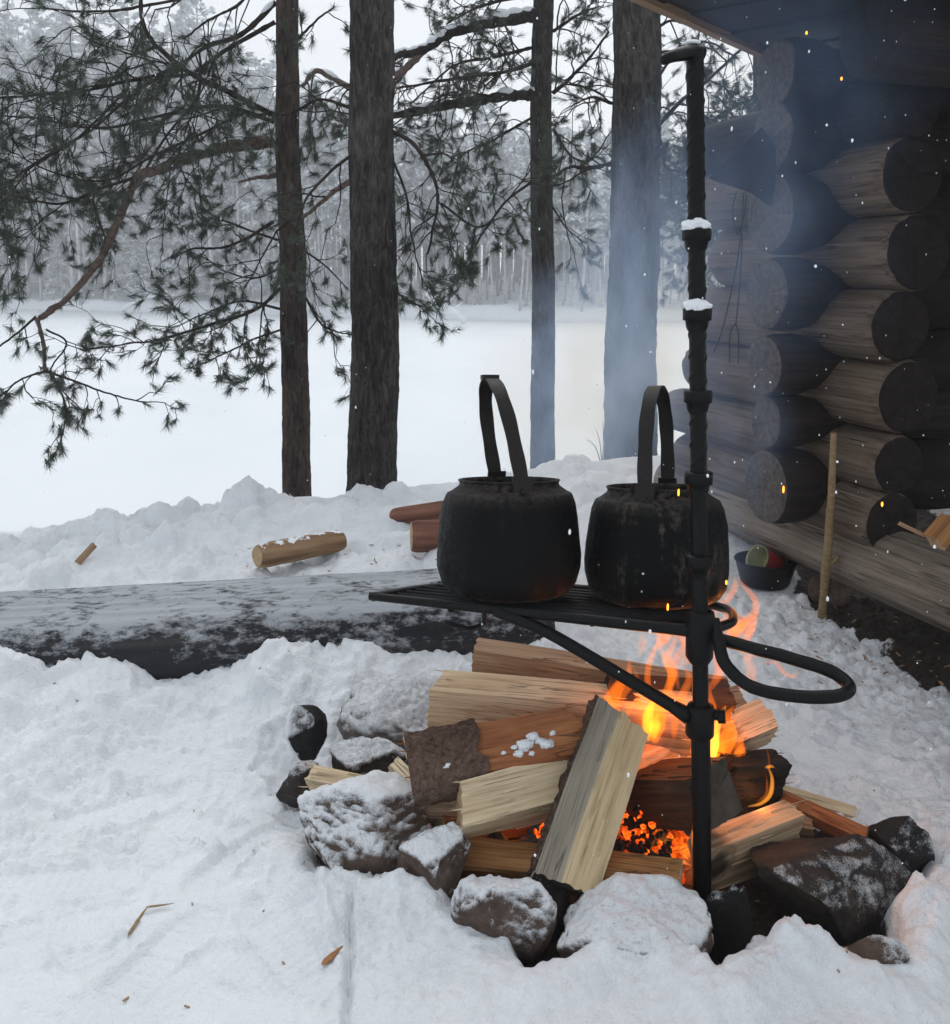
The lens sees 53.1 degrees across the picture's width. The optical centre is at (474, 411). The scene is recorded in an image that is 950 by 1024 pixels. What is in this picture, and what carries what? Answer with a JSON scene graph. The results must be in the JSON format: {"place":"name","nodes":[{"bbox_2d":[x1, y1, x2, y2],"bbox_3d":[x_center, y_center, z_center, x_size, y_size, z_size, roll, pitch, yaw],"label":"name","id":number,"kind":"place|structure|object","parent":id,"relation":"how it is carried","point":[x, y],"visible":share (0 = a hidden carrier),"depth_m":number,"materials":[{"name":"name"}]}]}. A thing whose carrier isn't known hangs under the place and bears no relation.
{"place":"outdoors","nodes":[
{"label":"outdoors","id":0,"kind":"place"},
{"bbox_2d":[0,309,688,530],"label":"lake","id":1,"kind":"structure","parent":0,"point":[439,441],"depth_m":16.15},
{"bbox_2d":[0,221,723,320],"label":"hillside","id":2,"kind":"structure","parent":0,"point":[488,310],"depth_m":62.68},
{"bbox_2d":[0,12,66,297],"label":"forest tree","id":3,"kind":"object","parent":2,"relation":"on","point":[6,21],"visible":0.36,"depth_m":69.05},
{"bbox_2d":[15,168,52,301],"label":"forest tree","id":4,"kind":"object","parent":2,"relation":"on","point":[26,241],"visible":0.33,"depth_m":69.13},
{"bbox_2d":[0,0,69,295],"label":"forest tree","id":5,"kind":"object","parent":2,"relation":"on","point":[8,13],"visible":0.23,"depth_m":72.56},
{"bbox_2d":[0,58,81,291],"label":"forest tree","id":6,"kind":"object","parent":2,"relation":"on","point":[45,263],"visible":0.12,"depth_m":73.77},
{"bbox_2d":[1,6,85,290],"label":"forest tree","id":7,"kind":"object","parent":2,"relation":"on","point":[33,38],"visible":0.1,"depth_m":72.55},
{"bbox_2d":[6,0,98,300],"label":"forest tree","id":8,"kind":"object","parent":2,"relation":"on","point":[26,48],"visible":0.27,"depth_m":65.73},
{"bbox_2d":[19,45,89,291],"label":"forest tree","id":9,"kind":"object","parent":2,"relation":"on","point":[65,221],"visible":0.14,"depth_m":73.19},
{"bbox_2d":[42,187,77,298],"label":"forest tree","id":10,"kind":"object","parent":2,"relation":"on","point":[54,264],"visible":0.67,"depth_m":69.64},
{"bbox_2d":[9,3,111,305],"bbox_3d":[-28.369,-17.485,65.140,7.204,20.388,6.608,1,8,5],"label":"forest tree","id":11,"kind":"object","parent":2,"relation":"on","point":[65,51],"visible":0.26,"depth_m":64.96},
{"bbox_2d":[40,44,117,299],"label":"forest tree","id":12,"kind":"object","parent":2,"relation":"on","point":[81,223],"visible":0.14,"depth_m":67.80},
{"bbox_2d":[57,60,139,291],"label":"forest tree","id":13,"kind":"object","parent":2,"relation":"on","point":[92,257],"visible":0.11,"depth_m":70.26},
{"bbox_2d":[60,30,148,293],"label":"forest tree","id":14,"kind":"object","parent":2,"relation":"on","point":[86,226],"visible":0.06,"depth_m":71.22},
{"bbox_2d":[65,0,151,300],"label":"forest tree","id":15,"kind":"object","parent":2,"relation":"on","point":[101,18],"visible":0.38,"depth_m":64.88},
{"bbox_2d":[75,12,164,289],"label":"forest tree","id":16,"kind":"object","parent":2,"relation":"on","point":[117,25],"visible":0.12,"depth_m":68.43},
{"bbox_2d":[109,228,132,300],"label":"forest tree","id":17,"kind":"object","parent":2,"relation":"on","point":[120,267],"visible":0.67,"depth_m":66.62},
{"bbox_2d":[78,0,169,292],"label":"forest tree","id":18,"kind":"object","parent":2,"relation":"on","point":[128,19],"visible":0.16,"depth_m":67.91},
{"bbox_2d":[110,171,153,298],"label":"forest tree","id":19,"kind":"object","parent":2,"relation":"on","point":[134,251],"visible":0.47,"depth_m":66.29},
{"bbox_2d":[126,163,170,299],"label":"forest tree","id":20,"kind":"object","parent":2,"relation":"on","point":[143,261],"visible":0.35,"depth_m":66.63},
{"bbox_2d":[112,7,189,287],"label":"forest tree","id":21,"kind":"object","parent":2,"relation":"on","point":[156,35],"visible":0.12,"depth_m":68.28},
{"bbox_2d":[127,178,177,295],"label":"forest tree","id":22,"kind":"object","parent":2,"relation":"on","point":[152,266],"visible":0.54,"depth_m":65.56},
{"bbox_2d":[115,40,198,278],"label":"forest tree","id":23,"kind":"object","parent":2,"relation":"on","point":[161,135],"visible":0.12,"depth_m":69.33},
{"bbox_2d":[143,175,185,295],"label":"forest tree","id":24,"kind":"object","parent":2,"relation":"on","point":[157,246],"visible":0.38,"depth_m":64.89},
{"bbox_2d":[134,1,236,298],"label":"forest tree","id":25,"kind":"object","parent":2,"relation":"on","point":[177,19],"visible":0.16,"depth_m":64.85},
{"bbox_2d":[165,165,210,303],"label":"forest tree","id":26,"kind":"object","parent":2,"relation":"on","point":[182,241],"visible":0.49,"depth_m":63.44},
{"bbox_2d":[163,27,243,295],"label":"forest tree","id":27,"kind":"object","parent":2,"relation":"on","point":[205,260],"visible":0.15,"depth_m":67.96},
{"bbox_2d":[158,0,255,298],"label":"forest tree","id":28,"kind":"object","parent":2,"relation":"on","point":[190,4],"visible":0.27,"depth_m":60.69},
{"bbox_2d":[184,29,256,301],"bbox_3d":[-16.822,-16.076,63.015,4.099,17.618,5.860,-7,10,-40],"label":"forest tree","id":29,"kind":"object","parent":2,"relation":"on","point":[211,189],"visible":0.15,"depth_m":62.55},
{"bbox_2d":[200,83,258,294],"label":"forest tree","id":30,"kind":"object","parent":2,"relation":"on","point":[219,236],"visible":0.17,"depth_m":66.95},
{"bbox_2d":[186,15,275,299],"bbox_3d":[-15.292,-16.084,61.021,6.053,18.187,5.553,-6,10,-37],"label":"forest tree","id":31,"kind":"object","parent":2,"relation":"on","point":[229,68],"visible":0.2,"depth_m":61.45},
{"bbox_2d":[204,100,260,295],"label":"forest tree","id":32,"kind":"object","parent":2,"relation":"on","point":[227,191],"visible":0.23,"depth_m":62.68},
{"bbox_2d":[223,56,276,297],"bbox_3d":[-13.572,-14.599,60.013,5.220,15.268,4.789,1,8,4],"label":"forest tree","id":33,"kind":"object","parent":2,"relation":"on","point":[259,68],"visible":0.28,"depth_m":59.71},
{"bbox_2d":[231,76,274,300],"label":"forest tree","id":34,"kind":"object","parent":2,"relation":"on","point":[250,200],"visible":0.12,"depth_m":62.37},
{"bbox_2d":[230,51,275,294],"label":"forest tree","id":35,"kind":"object","parent":2,"relation":"on","point":[249,54],"visible":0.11,"depth_m":65.14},
{"bbox_2d":[228,92,279,295],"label":"forest tree","id":36,"kind":"object","parent":2,"relation":"on","point":[263,248],"visible":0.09,"depth_m":66.17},
{"bbox_2d":[233,63,312,301],"bbox_3d":[-12.828,-14.374,60.335,5.545,14.838,4.878,-7,11,-43],"label":"forest tree","id":37,"kind":"object","parent":2,"relation":"on","point":[254,203],"visible":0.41,"depth_m":59.80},
{"bbox_2d":[269,84,344,305],"bbox_3d":[-10.301,-13.363,59.241,4.770,13.523,4.189,1,8,8],"label":"forest tree","id":38,"kind":"object","parent":2,"relation":"on","point":[310,242],"visible":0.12,"depth_m":58.86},
{"bbox_2d":[301,132,342,295],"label":"forest tree","id":39,"kind":"object","parent":2,"relation":"on","point":[327,264],"visible":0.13,"depth_m":64.46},
{"bbox_2d":[299,83,347,307],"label":"forest tree","id":40,"kind":"object","parent":2,"relation":"on","point":[324,149],"visible":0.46,"depth_m":57.13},
{"bbox_2d":[299,78,349,305],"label":"forest tree","id":41,"kind":"object","parent":2,"relation":"on","point":[317,254],"visible":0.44,"depth_m":57.87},
{"bbox_2d":[312,122,349,304],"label":"forest tree","id":42,"kind":"object","parent":2,"relation":"on","point":[342,220],"visible":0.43,"depth_m":58.31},
{"bbox_2d":[314,86,349,303],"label":"forest tree","id":43,"kind":"object","parent":2,"relation":"on","point":[345,209],"visible":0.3,"depth_m":58.41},
{"bbox_2d":[2,21,716,286],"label":"woods","id":44,"kind":"object","parent":2,"relation":"on","point":[665,135],"visible":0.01,"depth_m":75.89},
{"bbox_2d":[394,123,424,302],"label":"forest tree","id":45,"kind":"object","parent":2,"relation":"on","point":[397,154],"visible":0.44,"depth_m":54.79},
{"bbox_2d":[395,137,429,301],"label":"forest tree","id":46,"kind":"object","parent":2,"relation":"on","point":[400,186],"visible":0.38,"depth_m":55.22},
{"bbox_2d":[394,132,432,304],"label":"forest tree","id":47,"kind":"object","parent":2,"relation":"on","point":[407,179],"visible":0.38,"depth_m":55.34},
{"bbox_2d":[397,131,448,300],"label":"forest tree","id":48,"kind":"object","parent":2,"relation":"on","point":[420,193],"visible":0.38,"depth_m":55.04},
{"bbox_2d":[404,110,457,297],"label":"forest tree","id":49,"kind":"object","parent":2,"relation":"on","point":[424,178],"visible":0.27,"depth_m":54.99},
{"bbox_2d":[420,108,477,300],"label":"forest tree","id":50,"kind":"object","parent":2,"relation":"on","point":[454,121],"visible":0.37,"depth_m":54.66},
{"bbox_2d":[448,103,510,304],"bbox_3d":[0.216,-11.860,54.340,3.578,11.700,3.244,-6,10,-36],"label":"forest tree","id":51,"kind":"object","parent":2,"relation":"on","point":[481,124],"visible":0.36,"depth_m":53.64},
{"bbox_2d":[454,139,504,304],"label":"forest tree","id":52,"kind":"object","parent":2,"relation":"on","point":[481,242],"visible":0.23,"depth_m":54.42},
{"bbox_2d":[464,137,508,304],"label":"forest tree","id":53,"kind":"object","parent":2,"relation":"on","point":[490,239],"visible":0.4,"depth_m":53.62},
{"bbox_2d":[471,108,523,305],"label":"forest tree","id":54,"kind":"object","parent":2,"relation":"on","point":[510,146],"visible":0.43,"depth_m":53.36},
{"bbox_2d":[502,154,531,310],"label":"forest tree","id":55,"kind":"object","parent":2,"relation":"on","point":[523,165],"visible":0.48,"depth_m":51.65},
{"bbox_2d":[504,134,531,305],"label":"forest tree","id":56,"kind":"object","parent":2,"relation":"on","point":[525,152],"visible":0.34,"depth_m":52.18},
{"bbox_2d":[553,150,592,305],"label":"forest tree","id":57,"kind":"object","parent":2,"relation":"on","point":[558,235],"visible":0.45,"depth_m":52.23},
{"bbox_2d":[564,119,610,311],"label":"forest tree","id":58,"kind":"object","parent":2,"relation":"on","point":[599,190],"visible":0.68,"depth_m":50.65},
{"bbox_2d":[582,168,610,306],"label":"forest tree","id":59,"kind":"object","parent":2,"relation":"on","point":[600,239],"visible":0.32,"depth_m":51.80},
{"bbox_2d":[0,0,752,261],"label":"sky","id":60,"kind":"structure","parent":0,"point":[410,29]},
{"bbox_2d":[0,454,949,1023],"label":"snow ground","id":61,"kind":"structure","parent":0,"point":[108,834],"depth_m":1.86,"materials":[{"name":"snow"}]},
{"bbox_2d":[0,0,405,496],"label":"pine tree","id":62,"kind":"object","parent":61,"relation":"on","point":[296,413],"visible":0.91,"depth_m":4.47,"materials":[{"name":"green plant"}]},
{"bbox_2d":[0,568,554,679],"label":"log bench","id":63,"kind":"object","parent":61,"relation":"on","point":[182,629],"visible":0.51,"depth_m":2.36,"materials":[{"name":"grey wood"}]},
{"bbox_2d":[276,760,318,807],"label":"stone","id":64,"kind":"object","parent":61,"relation":"on","point":[290,792],"visible":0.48,"depth_m":1.86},
{"bbox_2d":[299,761,361,789],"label":"firewood","id":65,"kind":"object","parent":64,"relation":"on","point":[318,776],"visible":0.32,"depth_m":1.82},
{"bbox_2d":[252,530,346,567],"bbox_3d":[-0.628,0.492,3.427,0.360,0.090,0.087,-5,9,-44],"label":"cut log","id":66,"kind":"object","parent":61,"relation":"on","point":[280,551],"visible":1,"depth_m":3.38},
{"bbox_2d":[284,701,327,760],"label":"stone","id":67,"kind":"object","parent":61,"relation":"on","point":[305,731],"visible":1,"depth_m":1.95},
{"bbox_2d":[297,770,432,875],"bbox_3d":[-0.184,0.743,1.669,0.252,0.210,0.185,0,8,0],"label":"stone","id":68,"kind":"object","parent":61,"relation":"on","point":[376,817],"visible":0.76,"depth_m":1.61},
{"bbox_2d":[397,703,582,807],"bbox_3d":[0.037,0.602,1.674,0.356,0.122,0.122,-9,35,-7],"label":"firewood","id":69,"kind":"object","parent":68,"relation":"on","point":[441,759],"visible":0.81,"depth_m":1.63,"materials":[{"name":"brown wood"}]},
{"bbox_2d":[329,736,407,774],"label":"stone","id":70,"kind":"object","parent":61,"relation":"on","point":[362,755],"visible":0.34,"depth_m":1.88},
{"bbox_2d":[178,0,591,491],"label":"pine tree","id":71,"kind":"object","parent":61,"relation":"on","point":[372,435],"visible":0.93,"depth_m":4.40,"materials":[{"name":"green plant"}]},
{"bbox_2d":[336,674,435,750],"bbox_3d":[-0.169,0.684,2.064,0.261,0.196,0.206,0,8,0],"label":"stone","id":72,"kind":"object","parent":61,"relation":"on","point":[395,708],"visible":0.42,"depth_m":2.01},
{"bbox_2d":[389,501,442,523],"bbox_3d":[-0.194,0.404,3.817,0.298,0.075,0.073,-10,6,11],"label":"cut log","id":73,"kind":"object","parent":61,"relation":"on","point":[423,511],"visible":0.61,"depth_m":3.80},
{"bbox_2d":[410,520,438,552],"bbox_3d":[-0.082,0.453,3.473,0.304,0.121,0.121,1,8,-10],"label":"cut log","id":74,"kind":"object","parent":61,"relation":"on","point":[423,535],"visible":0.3,"depth_m":3.41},
{"bbox_2d":[396,821,469,899],"bbox_3d":[-0.060,0.764,1.563,0.115,0.157,0.082,-5,9,-30],"label":"stone","id":75,"kind":"object","parent":61,"relation":"on","point":[435,857],"visible":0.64,"depth_m":1.54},
{"bbox_2d":[428,815,532,840],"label":"firewood","id":76,"kind":"object","parent":61,"relation":"on","point":[514,834],"visible":0.16,"depth_m":1.74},
{"bbox_2d":[426,800,456,821],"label":"firewood","id":77,"kind":"object","parent":76,"relation":"on","point":[434,812],"visible":0.11,"depth_m":1.68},
{"bbox_2d":[299,0,682,468],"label":"pine tree","id":78,"kind":"object","parent":61,"relation":"on","point":[542,410],"visible":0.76,"depth_m":6.02,"materials":[{"name":"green plant"}]},
{"bbox_2d":[53,544,949,1007],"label":"wood crumbs","id":79,"kind":"object","parent":61,"relation":"on","point":[819,682],"visible":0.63,"depth_m":2.62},
{"bbox_2d":[450,874,556,963],"bbox_3d":[0.044,0.790,1.483,0.165,0.151,0.095,0,8,0],"label":"stone","id":80,"kind":"object","parent":61,"relation":"on","point":[521,914],"visible":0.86,"depth_m":1.45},
{"bbox_2d":[531,877,570,944],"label":"stone","id":81,"kind":"object","parent":61,"relation":"on","point":[559,895],"visible":0.3,"depth_m":1.52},
{"bbox_2d":[459,836,685,894],"bbox_3d":[0.140,0.763,1.593,0.433,0.065,0.072,-1,37,15],"label":"firewood","id":82,"kind":"object","parent":61,"relation":"on","point":[486,856],"visible":0.41,"depth_m":1.59,"materials":[{"name":"brown wood"}]},
{"bbox_2d":[449,760,567,838],"bbox_3d":[0.086,0.658,1.634,0.284,0.091,0.083,-8,-33,-16],"label":"firewood","id":83,"kind":"object","parent":82,"relation":"on","point":[519,797],"visible":0.69,"depth_m":1.60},
{"bbox_2d":[527,694,648,895],"bbox_3d":[0.192,0.659,1.605,0.121,0.336,0.091,25,-31,5],"label":"firewood","id":84,"kind":"object","parent":82,"relation":"on","point":[580,827],"visible":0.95,"depth_m":1.57,"materials":[{"name":"beige wood"}]},
{"bbox_2d":[456,0,758,459],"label":"pine tree","id":85,"kind":"object","parent":61,"relation":"on","point":[637,151],"visible":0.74,"depth_m":5.39,"materials":[{"name":"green plant"}]},
{"bbox_2d":[368,39,856,900],"bbox_3d":[0.249,0.133,1.633,0.786,1.400,0.390,3,9,23],"label":"grill stand","id":86,"kind":"object","parent":61,"relation":"on","point":[698,625],"visible":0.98,"depth_m":1.48,"materials":[{"name":"black metal"}]},
{"bbox_2d":[437,375,580,602],"bbox_3d":[0.060,0.130,1.692,0.257,0.391,0.256,0,-1,0],"label":"kettle","id":87,"kind":"object","parent":86,"relation":"on","point":[503,537],"visible":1,"depth_m":1.60,"materials":[{"name":"metal"}]},
{"bbox_2d":[584,385,728,609],"bbox_3d":[0.325,0.146,1.706,0.257,0.386,0.257,0,0,0],"label":"kettle","id":88,"kind":"object","parent":86,"relation":"on","point":[635,531],"visible":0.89,"depth_m":1.61,"materials":[{"name":"metal"}]},
{"bbox_2d":[557,872,713,957],"bbox_3d":[0.243,0.798,1.451,0.242,0.141,0.150,0,8,0],"label":"stone","id":89,"kind":"object","parent":61,"relation":"on","point":[623,911],"visible":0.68,"depth_m":1.43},
{"bbox_2d":[616,824,689,883],"bbox_3d":[0.308,0.789,1.708,0.179,0.110,0.203,0,8,0],"label":"ember bed","id":90,"kind":"object","parent":61,"relation":"on","point":[680,840],"visible":0.12,"depth_m":1.67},
{"bbox_2d":[613,804,672,857],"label":"charcoal bits","id":91,"kind":"object","parent":90,"relation":"on","point":[640,848],"visible":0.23,"depth_m":1.63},
{"bbox_2d":[621,810,672,854],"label":"glowing embers","id":92,"kind":"object","parent":90,"relation":"on","point":[651,825],"visible":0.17,"depth_m":1.65},
{"bbox_2d":[622,757,743,830],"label":"firewood","id":93,"kind":"object","parent":90,"relation":"on","point":[663,787],"visible":0.76,"depth_m":1.59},
{"bbox_2d":[638,698,780,770],"bbox_3d":[0.423,0.633,1.786,0.338,0.078,0.079,-14,46,-22],"label":"firewood","id":94,"kind":"object","parent":90,"relation":"on","point":[752,725],"visible":0.43,"depth_m":1.79,"materials":[{"name":"brown wood"}]},
{"bbox_2d":[421,670,691,755],"bbox_3d":[0.157,0.571,1.799,0.515,0.109,0.100,2,27,9],"label":"firewood","id":95,"kind":"object","parent":94,"relation":"on","point":[455,696],"visible":0.44,"depth_m":1.78,"materials":[{"name":"brown wood"}]},
{"bbox_2d":[594,674,739,721],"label":"firewood","id":96,"kind":"object","parent":94,"relation":"on","point":[721,695],"visible":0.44,"depth_m":1.79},
{"bbox_2d":[471,637,729,686],"bbox_3d":[0.233,0.547,1.908,0.534,0.107,0.096,6,23,11],"label":"firewood","id":97,"kind":"object","parent":96,"relation":"on","point":[500,657],"visible":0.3,"depth_m":1.90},
{"bbox_2d":[597,56,765,307],"bbox_3d":[2.137,-1.910,8.426,2.062,7.157,1.324,-5,9,-30],"label":"pine tree","id":98,"kind":"object","parent":61,"relation":"on","point":[679,187],"visible":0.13,"depth_m":8.28,"materials":[{"name":"green plant"}]},
{"bbox_2d":[705,885,753,962],"bbox_3d":[0.407,0.841,1.512,0.081,0.197,0.048,0,8,0],"label":"stone","id":99,"kind":"object","parent":61,"relation":"on","point":[729,910],"visible":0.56,"depth_m":1.49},
{"bbox_2d":[678,800,804,891],"bbox_3d":[0.472,0.763,1.671,0.286,0.118,0.070,-4,26,-30],"label":"firewood","id":100,"kind":"object","parent":61,"relation":"on","point":[734,841],"visible":0.74,"depth_m":1.63,"materials":[{"name":"brown wood"}]},
{"bbox_2d":[799,816,813,837],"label":"firewood","id":101,"kind":"object","parent":100,"relation":"on","point":[807,829],"visible":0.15,"depth_m":1.72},
{"bbox_2d":[716,749,794,818],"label":"firewood","id":102,"kind":"object","parent":101,"relation":"on","point":[758,776],"visible":0.68,"depth_m":1.72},
{"bbox_2d":[734,550,797,590],"bbox_3d":[0.982,0.505,3.207,0.210,0.157,0.210,-2,8,-16],"label":"bowl","id":103,"kind":"object","parent":61,"relation":"on","point":[764,578],"visible":0.72,"depth_m":3.14,"materials":[{"name":"black metal"}]},
{"bbox_2d":[746,545,782,567],"bbox_3d":[0.980,0.504,3.213,0.116,0.113,0.093,-5,9,-30],"label":"tin can","id":104,"kind":"object","parent":103,"relation":"in","point":[761,556],"visible":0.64,"depth_m":3.23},
{"bbox_2d":[629,0,949,632],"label":"log cabin","id":105,"kind":"object","parent":61,"relation":"on","point":[873,278],"visible":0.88,"depth_m":2.79,"materials":[{"name":"wood"}]},
{"bbox_2d":[729,192,746,363],"bbox_3d":[0.725,-0.368,2.634,0.040,0.473,0.004,0,8,0],"label":"roasting fork","id":106,"kind":"object","parent":105,"relation":"hanging from","point":[738,233],"visible":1,"depth_m":2.63,"materials":[{"name":"black metal"}]},
{"bbox_2d":[708,127,777,205],"bbox_3d":[0.793,-0.723,2.795,0.275,0.230,0.047,-3,8,-19],"label":"log","id":107,"kind":"object","parent":105,"relation":"attached to","point":[748,165],"visible":0.94,"depth_m":2.78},
{"bbox_2d":[924,513,949,550],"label":"kindling block","id":108,"kind":"object","parent":105,"relation":"on","point":[937,532],"depth_m":2.46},
{"bbox_2d":[783,785,867,824],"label":"firewood","id":109,"kind":"object","parent":61,"relation":"on","point":[846,810],"visible":0.41,"depth_m":1.83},
{"bbox_2d":[818,432,838,619],"bbox_3d":[1.064,0.359,2.831,0.048,0.626,0.187,2,8,17],"label":"walking stick","id":110,"kind":"object","parent":61,"relation":"on","point":[827,562],"visible":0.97,"depth_m":2.82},
{"bbox_2d":[750,834,910,946],"bbox_3d":[0.594,0.823,1.627,0.308,0.208,0.188,-4,9,-28],"label":"stone","id":111,"kind":"object","parent":61,"relation":"on","point":[845,890],"visible":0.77,"depth_m":1.55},
{"bbox_2d":[778,789,868,836],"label":"firewood","id":112,"kind":"object","parent":111,"relation":"on","point":[829,822],"visible":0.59,"depth_m":1.72,"materials":[{"name":"brown wood"}]},
{"bbox_2d":[843,935,909,963],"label":"stone","id":113,"kind":"object","parent":61,"relation":"on","point":[881,949],"visible":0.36,"depth_m":1.39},
{"bbox_2d":[868,816,934,874],"bbox_3d":[0.751,0.766,1.670,0.112,0.120,0.077,0,8,0],"label":"stone","id":114,"kind":"object","parent":61,"relation":"on","point":[907,841],"visible":0.65,"depth_m":1.64,"materials":[{"name":"black stone"}]},
{"bbox_2d":[7,0,949,868],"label":"falling snow","id":115,"kind":"structure","parent":0,"point":[593,360],"depth_m":1.46,"materials":[{"name":"snow"}]},
{"bbox_2d":[828,580,849,606],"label":"stone","id":116,"kind":"object","parent":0,"point":[838,594],"visible":0.94,"depth_m":3.03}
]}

